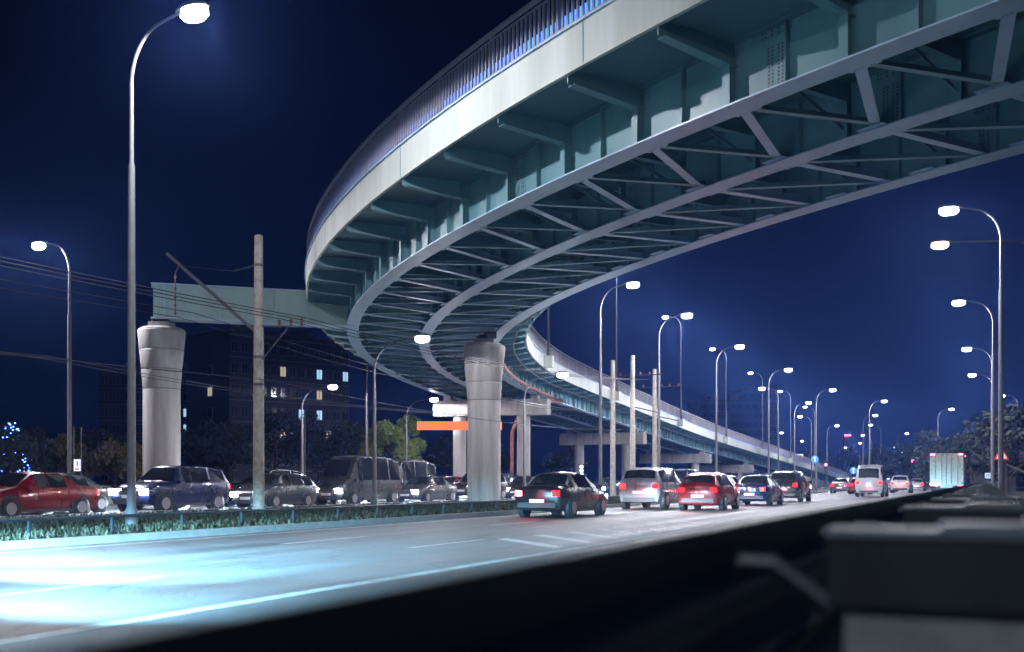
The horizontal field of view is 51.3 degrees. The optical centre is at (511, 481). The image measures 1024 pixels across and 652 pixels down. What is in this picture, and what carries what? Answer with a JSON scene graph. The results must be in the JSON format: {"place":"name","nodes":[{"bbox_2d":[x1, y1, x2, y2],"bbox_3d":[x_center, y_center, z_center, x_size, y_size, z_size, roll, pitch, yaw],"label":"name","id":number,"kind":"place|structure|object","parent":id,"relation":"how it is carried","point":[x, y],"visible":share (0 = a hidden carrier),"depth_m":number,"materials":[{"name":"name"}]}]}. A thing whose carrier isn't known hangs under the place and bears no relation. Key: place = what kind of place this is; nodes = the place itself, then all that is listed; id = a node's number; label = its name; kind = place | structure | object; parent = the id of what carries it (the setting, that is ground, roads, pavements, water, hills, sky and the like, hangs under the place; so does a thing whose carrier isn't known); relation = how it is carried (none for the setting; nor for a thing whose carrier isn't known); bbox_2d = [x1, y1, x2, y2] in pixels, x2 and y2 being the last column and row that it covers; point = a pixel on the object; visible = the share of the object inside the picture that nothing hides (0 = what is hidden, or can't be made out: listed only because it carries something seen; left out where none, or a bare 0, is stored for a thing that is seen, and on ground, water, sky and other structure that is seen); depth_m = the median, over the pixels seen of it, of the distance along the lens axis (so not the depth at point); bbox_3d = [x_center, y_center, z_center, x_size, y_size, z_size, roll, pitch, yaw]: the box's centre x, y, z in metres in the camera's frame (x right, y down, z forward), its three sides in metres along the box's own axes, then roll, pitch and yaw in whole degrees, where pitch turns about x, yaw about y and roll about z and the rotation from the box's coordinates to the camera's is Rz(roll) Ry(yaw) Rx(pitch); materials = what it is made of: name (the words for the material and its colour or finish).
{"place":"outdoors","nodes":[
{"label":"outdoors","id":0,"kind":"place"},
{"bbox_2d":[20,493,616,514],"bbox_3d":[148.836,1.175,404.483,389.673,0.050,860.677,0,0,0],"label":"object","id":1,"kind":"object","parent":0,"point":[144,509],"visible":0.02,"depth_m":46.64,"materials":[{"name":"concrete"}]},
{"bbox_2d":[0,471,98,515],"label":"sedan car","id":2,"kind":"object","parent":1,"relation":"on","point":[40,493],"visible":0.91,"depth_m":33.38,"materials":[{"name":"red paint"}]},
{"bbox_2d":[32,472,113,514],"bbox_3d":[-16.538,0.435,38.457,2.140,1.510,4.588,0,0,23],"label":"sedan car","id":3,"kind":"object","parent":1,"relation":"on","point":[104,500],"visible":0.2,"depth_m":39.25,"materials":[{"name":"grey paint"}]},
{"bbox_2d":[109,465,229,511],"bbox_3d":[-12.665,0.295,39.768,2.240,1.790,4.698,0,0,24],"label":"off road car","id":4,"kind":"object","parent":1,"relation":"on","point":[175,487],"visible":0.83,"depth_m":39.12,"materials":[{"name":"blue paint"}]},
{"bbox_2d":[224,468,301,505],"bbox_3d":[-11.541,0.295,49.628,2.240,1.790,4.698,0,0,24],"label":"off road car","id":5,"kind":"object","parent":1,"relation":"on","point":[247,477],"visible":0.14,"depth_m":49.01,"materials":[{"name":"grey paint"}]},
{"bbox_2d":[230,473,316,507],"bbox_3d":[-10.105,0.410,45.493,2.100,1.560,4.098,0,0,25],"label":"hatchback car","id":6,"kind":"object","parent":1,"relation":"on","point":[281,489],"visible":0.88,"depth_m":44.84,"materials":[{"name":"grey paint"}]},
{"bbox_2d":[315,455,401,504],"bbox_3d":[-7.465,-0.030,51.394,2.300,2.440,5.448,0,0,24],"label":"minibus","id":7,"kind":"object","parent":1,"relation":"on","point":[348,479],"visible":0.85,"depth_m":50.09,"materials":[{"name":"grey paint"}]},
{"bbox_2d":[361,458,371,479],"bbox_3d":[-6.849,-0.581,50.584,0.144,1.080,0.990,0,0,24],"label":"side window","id":8,"kind":"structure","parent":7,"relation":"in","point":[366,463],"depth_m":50.53,"materials":[{"name":"black glass"}]},
{"bbox_2d":[376,458,388,479],"bbox_3d":[-6.331,-0.591,51.722,0.126,1.062,1.260,0,0,24],"label":"side window","id":9,"kind":"structure","parent":7,"relation":"in","point":[381,464],"depth_m":51.79,"materials":[{"name":"black glass"}]},
{"bbox_2d":[388,459,400,479],"bbox_3d":[-5.835,-0.572,52.880,0.162,1.035,1.008,0,0,24],"label":"side window","id":10,"kind":"structure","parent":7,"relation":"in","point":[393,466],"depth_m":52.83,"materials":[{"name":"black glass"}]},
{"bbox_2d":[367,459,435,501],"bbox_3d":[-6.374,-0.030,61.182,2.300,2.440,5.448,0,0,25],"label":"minibus","id":11,"kind":"object","parent":1,"relation":"on","point":[409,469],"visible":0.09,"depth_m":60.77,"materials":[{"name":"grey paint"}]},
{"bbox_2d":[397,475,456,501],"bbox_3d":[-4.684,0.435,57.611,2.140,1.510,4.588,0,0,24],"label":"sedan car","id":12,"kind":"object","parent":1,"relation":"on","point":[426,488],"visible":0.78,"depth_m":56.75,"materials":[{"name":"grey paint"}]},
{"bbox_2d":[453,473,506,499],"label":"off road car","id":13,"kind":"object","parent":1,"relation":"on","point":[461,484],"visible":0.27,"depth_m":62.82,"materials":[{"name":"black paint"}]},
{"bbox_2d":[505,476,534,497],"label":"hatchback car","id":14,"kind":"object","parent":1,"relation":"on","point":[515,483],"visible":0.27,"depth_m":69.17,"materials":[{"name":"black paint"}]},
{"bbox_2d":[592,477,618,494],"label":"sedan car","id":15,"kind":"object","parent":1,"relation":"on","point":[606,485],"visible":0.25,"depth_m":83.59,"materials":[{"name":"grey paint"}]},
{"bbox_2d":[0,484,929,540],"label":"median","id":16,"kind":"object","parent":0,"point":[818,490],"visible":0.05,"depth_m":31.12,"materials":[{"name":"plant"}]},
{"bbox_2d":[125,0,209,525],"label":"street lamp","id":17,"kind":"object","parent":16,"relation":"on","point":[194,11],"visible":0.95,"depth_m":24.04,"materials":[{"name":"metal"}]},
{"bbox_2d":[166,235,304,512],"bbox_3d":[-9.018,-3.250,34.489,5.534,9.200,0.380,0,0,24],"label":"trolley pole","id":18,"kind":"object","parent":16,"relation":"on","point":[258,441],"visible":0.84,"depth_m":33.95,"materials":[{"name":"concrete"}]},
{"bbox_2d":[0,351,457,413],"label":"overhead wire","id":19,"kind":"object","parent":18,"relation":"hanging from","point":[208,384],"visible":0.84,"depth_m":45.18,"materials":[{"name":"black metal"}]},
{"bbox_2d":[2,354,464,414],"bbox_3d":[-15.821,-4.282,41.037,0.024,0.588,72.001,0,0,24],"label":"overhead wire","id":20,"kind":"object","parent":18,"relation":"hanging from","point":[215,388],"visible":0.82,"depth_m":46.36,"materials":[{"name":"black metal"}]},
{"bbox_2d":[0,288,594,413],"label":"overhead wire","id":21,"kind":"object","parent":18,"relation":"hanging from","point":[246,337],"visible":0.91,"depth_m":37.54,"materials":[{"name":"black metal"}]},
{"bbox_2d":[0,352,595,429],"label":"overhead wire","id":22,"kind":"object","parent":18,"relation":"attached to","point":[259,379],"visible":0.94,"depth_m":33.03,"materials":[{"name":"black metal"}]},
{"bbox_2d":[0,279,596,412],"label":"overhead wire","id":23,"kind":"object","parent":18,"relation":"hanging from","point":[249,330],"visible":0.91,"depth_m":36.72,"materials":[{"name":"black metal"}]},
{"bbox_2d":[0,256,625,378],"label":"overhead wire","id":24,"kind":"object","parent":18,"relation":"attached to","point":[266,310],"visible":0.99,"depth_m":30.95,"materials":[{"name":"black metal"}]},
{"bbox_2d":[0,265,628,379],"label":"overhead wire","id":25,"kind":"object","parent":18,"relation":"attached to","point":[265,316],"visible":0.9,"depth_m":32.13,"materials":[{"name":"black metal"}]},
{"bbox_2d":[0,261,642,379],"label":"overhead wire","id":26,"kind":"object","parent":18,"relation":"attached to","point":[267,313],"visible":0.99,"depth_m":31.51,"materials":[{"name":"black metal"}]},
{"bbox_2d":[0,495,620,540],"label":"median grass","id":27,"kind":"structure","parent":16,"relation":"on","point":[84,526],"depth_m":27.64,"materials":[{"name":"green plant"}]},
{"bbox_2d":[371,333,430,503],"bbox_3d":[-4.957,-2.620,47.352,2.960,7.740,0.420,0,0,24],"label":"street lamp","id":28,"kind":"object","parent":16,"relation":"on","point":[422,338],"visible":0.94,"depth_m":47.82,"materials":[{"name":"metal"}]},
{"bbox_2d":[0,487,827,536],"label":"pipe rail","id":29,"kind":"object","parent":16,"relation":"on","point":[111,517],"visible":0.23,"depth_m":24.33,"materials":[{"name":"metal"}]},
{"bbox_2d":[463,336,504,500],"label":"overpass pier","id":30,"kind":"structure","parent":16,"relation":"on","point":[483,385],"depth_m":50.78,"materials":[{"name":"concrete"}]},
{"bbox_2d":[523,371,568,485],"bbox_3d":[1.965,-2.620,63.316,2.960,7.740,0.420,0,0,24],"label":"street lamp","id":31,"kind":"object","parent":16,"relation":"on","point":[524,435],"visible":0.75,"depth_m":63.79,"materials":[{"name":"metal"}]},
{"bbox_2d":[610,360,615,495],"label":"trolley pole","id":32,"kind":"object","parent":16,"relation":"on","point":[612,454],"visible":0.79,"depth_m":68.18,"materials":[{"name":"concrete"}]},
{"bbox_2d":[599,280,639,490],"bbox_3d":[5.611,-4.620,56.099,2.310,11.740,0.420,0,0,24],"label":"street lamp","id":33,"kind":"object","parent":16,"relation":"on","point":[631,284],"visible":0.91,"depth_m":56.44,"materials":[{"name":"metal"}]},
{"bbox_2d":[617,355,661,468],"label":"trolley pole","id":34,"kind":"object","parent":16,"relation":"on","point":[632,411],"visible":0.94,"depth_m":66.39,"materials":[{"name":"concrete"}]},
{"bbox_2d":[641,369,681,466],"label":"trolley pole","id":35,"kind":"object","parent":16,"relation":"on","point":[654,428],"visible":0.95,"depth_m":73.57,"materials":[{"name":"concrete"}]},
{"bbox_2d":[657,312,692,466],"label":"street lamp","id":36,"kind":"object","parent":16,"relation":"on","point":[686,315],"visible":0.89,"depth_m":66.79,"materials":[{"name":"metal"}]},
{"bbox_2d":[715,344,744,471],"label":"street lamp","id":37,"kind":"object","parent":16,"relation":"on","point":[739,346],"visible":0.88,"depth_m":82.16,"materials":[{"name":"metal"}]},
{"bbox_2d":[768,367,792,475],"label":"street lamp","id":38,"kind":"object","parent":16,"relation":"on","point":[788,369],"visible":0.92,"depth_m":99.03,"materials":[{"name":"metal"}]},
{"bbox_2d":[0,483,969,648],"bbox_3d":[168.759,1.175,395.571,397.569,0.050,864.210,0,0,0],"label":"road","id":39,"kind":"structure","parent":0,"point":[206,571],"depth_m":15.67,"materials":[{"name":"grey asphalt"}]},
{"bbox_2d":[0,523,623,595],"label":"road marking","id":40,"kind":"object","parent":39,"relation":"on","point":[163,576],"visible":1,"depth_m":12.07,"materials":[{"name":"paint"}]},
{"bbox_2d":[3,492,833,552],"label":"road marking","id":41,"kind":"object","parent":39,"relation":"on","point":[257,534],"depth_m":22.11,"materials":[{"name":"paint"}]},
{"bbox_2d":[0,484,968,643],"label":"road marking","id":42,"kind":"object","parent":39,"relation":"on","point":[67,630],"depth_m":10.79,"materials":[{"name":"paint"}]},
{"bbox_2d":[0,482,1023,651],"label":"roadside guardrail","id":43,"kind":"object","parent":39,"relation":"on","point":[941,570],"visible":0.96,"depth_m":1.74,"materials":[{"name":"metal"}]},
{"bbox_2d":[515,472,607,517],"bbox_3d":[1.713,0.435,35.420,2.140,1.510,4.588,0,0,25],"label":"sedan car","id":44,"kind":"object","parent":39,"relation":"on","point":[570,494],"visible":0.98,"depth_m":33.95,"materials":[{"name":"black paint"}]},
{"bbox_2d":[499,522,697,547],"bbox_3d":[2.267,1.146,24.292,2.100,0.001,12.200,0,0,24],"label":"road marking","id":45,"kind":"object","parent":39,"relation":"on","point":[541,544],"visible":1,"depth_m":22.11,"materials":[{"name":"paint"}]},
{"bbox_2d":[619,467,681,508],"bbox_3d":[6.115,0.295,45.506,2.240,1.790,4.698,0,0,25],"label":"off road car","id":46,"kind":"object","parent":39,"relation":"on","point":[646,486],"visible":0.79,"depth_m":43.59,"materials":[{"name":"silver paint"}]},
{"bbox_2d":[678,472,739,509],"bbox_3d":[8.080,0.410,43.532,2.100,1.560,4.098,0,0,25],"label":"hatchback car","id":47,"kind":"object","parent":39,"relation":"on","point":[699,490],"visible":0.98,"depth_m":41.90,"materials":[{"name":"red paint"}]},
{"bbox_2d":[736,475,783,505],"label":"hatchback car","id":48,"kind":"object","parent":39,"relation":"on","point":[766,488],"visible":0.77,"depth_m":50.37,"materials":[{"name":"blue paint"}]},
{"bbox_2d":[770,471,811,501],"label":"off road car","id":49,"kind":"object","parent":39,"relation":"on","point":[796,483],"visible":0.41,"depth_m":58.87,"materials":[{"name":"black paint"}]},
{"bbox_2d":[830,478,849,492],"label":"sedan car","id":50,"kind":"object","parent":39,"relation":"on","point":[839,484],"visible":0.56,"depth_m":102.13,"materials":[{"name":"grey paint"}]},
{"bbox_2d":[855,465,889,496],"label":"minibus","id":51,"kind":"object","parent":39,"relation":"on","point":[871,479],"visible":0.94,"depth_m":77.67,"materials":[{"name":"white paint"}]},
{"bbox_2d":[859,468,878,477],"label":"rear window","id":52,"kind":"structure","parent":51,"relation":"in","point":[863,472],"depth_m":77.58,"materials":[{"name":"black glass"}]},
{"bbox_2d":[890,475,913,492],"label":"car","id":53,"kind":"object","parent":39,"relation":"on","point":[900,482],"visible":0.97,"depth_m":103.54,"materials":[{"name":"white paint"}]},
{"bbox_2d":[930,453,965,490],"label":"box truck","id":54,"kind":"object","parent":39,"relation":"on","point":[947,470],"visible":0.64,"depth_m":82.41,"materials":[{"name":"beige paint"}]},
{"bbox_2d":[0,0,1023,481],"label":"sky","id":55,"kind":"structure","parent":0,"point":[245,115],"materials":[{"name":"blue"}]},
{"bbox_2d":[1004,491,1023,522],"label":"verge","id":56,"kind":"structure","parent":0,"point":[1017,494],"depth_m":90.63,"materials":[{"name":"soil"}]},
{"bbox_2d":[938,204,1003,491],"bbox_3d":[17.283,-4.620,40.142,2.310,11.740,0.420,0,0,24],"label":"street lamp","id":57,"kind":"object","parent":56,"relation":"on","point":[948,209],"visible":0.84,"depth_m":39.68,"materials":[{"name":"metal"}]},
{"bbox_2d":[931,239,1023,248],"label":"street lamp","id":58,"kind":"object","parent":56,"relation":"on","point":[940,244],"visible":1,"depth_m":46.14,"materials":[{"name":"metal"}]},
{"bbox_2d":[973,452,1023,490],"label":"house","id":59,"kind":"structure","parent":56,"relation":"on","point":[1016,483],"depth_m":120.59,"materials":[{"name":"grey glass"}]},
{"label":"ground","id":60,"kind":"structure","parent":0,"visible":0},
{"bbox_2d":[0,421,43,476],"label":"lit fir tree","id":61,"kind":"object","parent":60,"relation":"on","point":[22,445],"visible":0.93,"depth_m":71.53,"materials":[{"name":"green plant"}]},
{"bbox_2d":[0,427,54,474],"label":"leafy tree","id":62,"kind":"object","parent":60,"relation":"on","point":[43,442],"visible":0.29,"depth_m":80.24,"materials":[{"name":"green plant"}]},
{"bbox_2d":[0,426,75,473],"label":"leafy tree","id":63,"kind":"object","parent":60,"relation":"on","point":[37,431],"visible":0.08,"depth_m":94.60,"materials":[{"name":"green plant"}]},
{"bbox_2d":[29,433,88,477],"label":"leafy tree","id":64,"kind":"object","parent":60,"relation":"on","point":[58,450],"visible":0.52,"depth_m":87.67,"materials":[{"name":"green plant"}]},
{"bbox_2d":[66,426,125,479],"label":"leafy tree","id":65,"kind":"object","parent":60,"relation":"on","point":[88,442],"visible":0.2,"depth_m":99.39,"materials":[{"name":"green plant"}]},
{"bbox_2d":[79,438,142,488],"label":"leafy tree","id":66,"kind":"object","parent":60,"relation":"on","point":[100,459],"visible":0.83,"depth_m":83.14,"materials":[{"name":"green plant"}]},
{"bbox_2d":[97,362,185,487],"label":"apartment house","id":67,"kind":"structure","parent":60,"relation":"on","point":[112,402],"depth_m":185.24,"materials":[{"name":"concrete"}]},
{"bbox_2d":[181,419,234,471],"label":"leafy tree","id":68,"kind":"object","parent":60,"relation":"on","point":[188,436],"visible":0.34,"depth_m":103.72,"materials":[{"name":"green plant"}]},
{"bbox_2d":[189,419,271,482],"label":"leafy tree","id":69,"kind":"object","parent":60,"relation":"on","point":[241,444],"visible":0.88,"depth_m":96.62,"materials":[{"name":"green plant"}]},
{"bbox_2d":[185,325,348,482],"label":"apartment block","id":70,"kind":"structure","parent":60,"relation":"on","point":[219,352],"depth_m":156.16,"materials":[{"name":"grey concrete"}]},
{"bbox_2d":[231,409,327,468],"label":"leafy tree","id":71,"kind":"object","parent":60,"relation":"on","point":[273,422],"visible":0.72,"depth_m":104.77,"materials":[{"name":"green plant"}]},
{"bbox_2d":[264,412,345,475],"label":"leafy tree","id":72,"kind":"object","parent":60,"relation":"on","point":[308,422],"visible":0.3,"depth_m":110.05,"materials":[{"name":"green plant"}]},
{"bbox_2d":[306,420,391,474],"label":"leafy tree","id":73,"kind":"object","parent":60,"relation":"on","point":[351,434],"visible":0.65,"depth_m":94.92,"materials":[{"name":"green plant"}]},
{"bbox_2d":[357,414,426,460],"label":"leafy tree","id":74,"kind":"object","parent":60,"relation":"on","point":[386,431],"visible":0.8,"depth_m":87.29,"materials":[{"name":"green plant"}]},
{"bbox_2d":[0,487,813,516],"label":"kerb","id":75,"kind":"structure","parent":60,"relation":"on","point":[217,508],"depth_m":38.33,"materials":[{"name":"concrete"}]},
{"bbox_2d":[420,436,466,476],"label":"leafy tree","id":76,"kind":"object","parent":60,"relation":"on","point":[441,449],"visible":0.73,"depth_m":128.71,"materials":[{"name":"green plant"}]},
{"bbox_2d":[0,485,927,549],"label":"kerb","id":77,"kind":"structure","parent":60,"relation":"on","point":[47,542],"depth_m":22.98,"materials":[{"name":"concrete"}]},
{"bbox_2d":[539,445,591,475],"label":"leafy tree","id":78,"kind":"object","parent":60,"relation":"on","point":[564,459],"visible":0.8,"depth_m":139.06,"materials":[{"name":"green plant"}]},
{"bbox_2d":[687,396,766,475],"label":"tower block","id":79,"kind":"structure","parent":60,"relation":"on","point":[744,415],"depth_m":331.32,"materials":[{"name":"blue glass"}]},
{"bbox_2d":[729,387,779,447],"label":"tower block","id":80,"kind":"structure","parent":60,"relation":"on","point":[750,393],"depth_m":361.05,"materials":[{"name":"blue glass"}]},
{"bbox_2d":[827,447,865,473],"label":"leafy tree","id":81,"kind":"object","parent":60,"relation":"on","point":[844,458],"visible":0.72,"depth_m":259.05,"materials":[{"name":"green plant"}]},
{"bbox_2d":[847,443,905,477],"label":"leafy tree","id":82,"kind":"object","parent":60,"relation":"on","point":[872,457],"visible":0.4,"depth_m":230.11,"materials":[{"name":"green plant"}]},
{"bbox_2d":[874,442,929,481],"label":"leafy tree","id":83,"kind":"object","parent":60,"relation":"on","point":[908,465],"visible":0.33,"depth_m":169.87,"materials":[{"name":"green plant"}]},
{"bbox_2d":[886,429,948,486],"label":"leafy tree","id":84,"kind":"object","parent":60,"relation":"on","point":[927,437],"visible":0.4,"depth_m":159.95,"materials":[{"name":"green plant"}]},
{"bbox_2d":[910,446,969,479],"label":"leafy tree","id":85,"kind":"object","parent":60,"relation":"on","point":[922,459],"visible":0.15,"depth_m":131.42,"materials":[{"name":"green plant"}]},
{"bbox_2d":[920,432,1013,483],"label":"leafy tree","id":86,"kind":"object","parent":60,"relation":"on","point":[942,445],"visible":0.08,"depth_m":119.28,"materials":[{"name":"green plant"}]},
{"bbox_2d":[952,298,994,484],"bbox_3d":[26.410,-4.620,61.036,2.310,11.740,0.420,0,0,24],"label":"street lamp","id":87,"kind":"object","parent":60,"relation":"on","point":[958,302],"visible":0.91,"depth_m":60.57,"materials":[{"name":"metal"}]},
{"bbox_2d":[946,404,1023,493],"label":"leafy tree","id":88,"kind":"object","parent":60,"relation":"on","point":[965,442],"visible":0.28,"depth_m":97.22,"materials":[{"name":"green plant"}]},
{"bbox_2d":[949,427,1023,483],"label":"leafy tree","id":89,"kind":"object","parent":60,"relation":"on","point":[972,469],"visible":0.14,"depth_m":105.53,"materials":[{"name":"green plant"}]},
{"bbox_2d":[962,400,1023,472],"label":"leafy tree","id":90,"kind":"object","parent":60,"relation":"on","point":[1013,434],"visible":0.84,"depth_m":86.22,"materials":[{"name":"green plant"}]},
{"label":"left verge","id":91,"kind":"structure","parent":0,"visible":0},
{"bbox_2d":[31,240,71,473],"bbox_3d":[-19.905,-4.620,46.151,2.310,11.740,0.420,0,0,24],"label":"street lamp","id":92,"kind":"object","parent":91,"relation":"on","point":[38,244],"visible":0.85,"depth_m":45.69,"materials":[{"name":"metal"}]},
{"bbox_2d":[137,319,185,475],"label":"overpass pier","id":93,"kind":"structure","parent":91,"relation":"on","point":[161,342],"depth_m":46.48,"materials":[{"name":"concrete"}]},
{"bbox_2d":[301,383,337,474],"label":"street lamp","id":94,"kind":"object","parent":91,"relation":"on","point":[333,386],"visible":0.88,"depth_m":71.87,"materials":[{"name":"metal"}]},
{"bbox_2d":[366,362,367,455],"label":"metal pole","id":95,"kind":"object","parent":91,"relation":"on","point":[367,409],"visible":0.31,"depth_m":72.25,"materials":[{"name":"metal"}]},
{"bbox_2d":[417,421,501,429],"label":"orange sign board","id":96,"kind":"object","parent":91,"relation":"on","point":[441,425],"visible":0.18,"depth_m":78.94,"materials":[{"name":"metal"}]},
{"bbox_2d":[433,394,550,476],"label":"concrete bent","id":97,"kind":"object","parent":91,"relation":"on","point":[447,405],"visible":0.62,"depth_m":81.76,"materials":[{"name":"grey concrete"}]},
{"bbox_2d":[151,0,1023,482],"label":"curved overpass","id":98,"kind":"object","parent":97,"relation":"on","point":[511,196],"visible":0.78,"depth_m":26.56,"materials":[{"name":"paint"}]},
{"bbox_2d":[544,306,553,367],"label":"street lamp","id":99,"kind":"object","parent":98,"relation":"attached to","point":[548,360],"visible":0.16,"depth_m":74.99,"materials":[{"name":"metal"}]},
{"bbox_2d":[615,277,620,400],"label":"street lamp","id":100,"kind":"object","parent":98,"relation":"attached to","point":[617,395],"visible":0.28,"depth_m":95.92,"materials":[{"name":"metal"}]},
{"bbox_2d":[662,315,684,426],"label":"street lamp","id":101,"kind":"object","parent":98,"relation":"attached to","point":[681,422],"visible":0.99,"depth_m":117.55,"materials":[{"name":"metal"}]},
{"bbox_2d":[559,429,646,478],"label":"concrete bent","id":102,"kind":"object","parent":91,"relation":"on","point":[578,441],"visible":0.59,"depth_m":111.29,"materials":[{"name":"grey concrete"}]},
{"bbox_2d":[639,451,711,472],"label":"concrete bent","id":103,"kind":"object","parent":91,"relation":"on","point":[694,460],"visible":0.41,"depth_m":136.16,"materials":[{"name":"grey concrete"}]},
{"bbox_2d":[699,462,753,478],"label":"concrete bent","id":104,"kind":"object","parent":91,"relation":"on","point":[739,470],"visible":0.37,"depth_m":159.74,"materials":[{"name":"grey concrete"}]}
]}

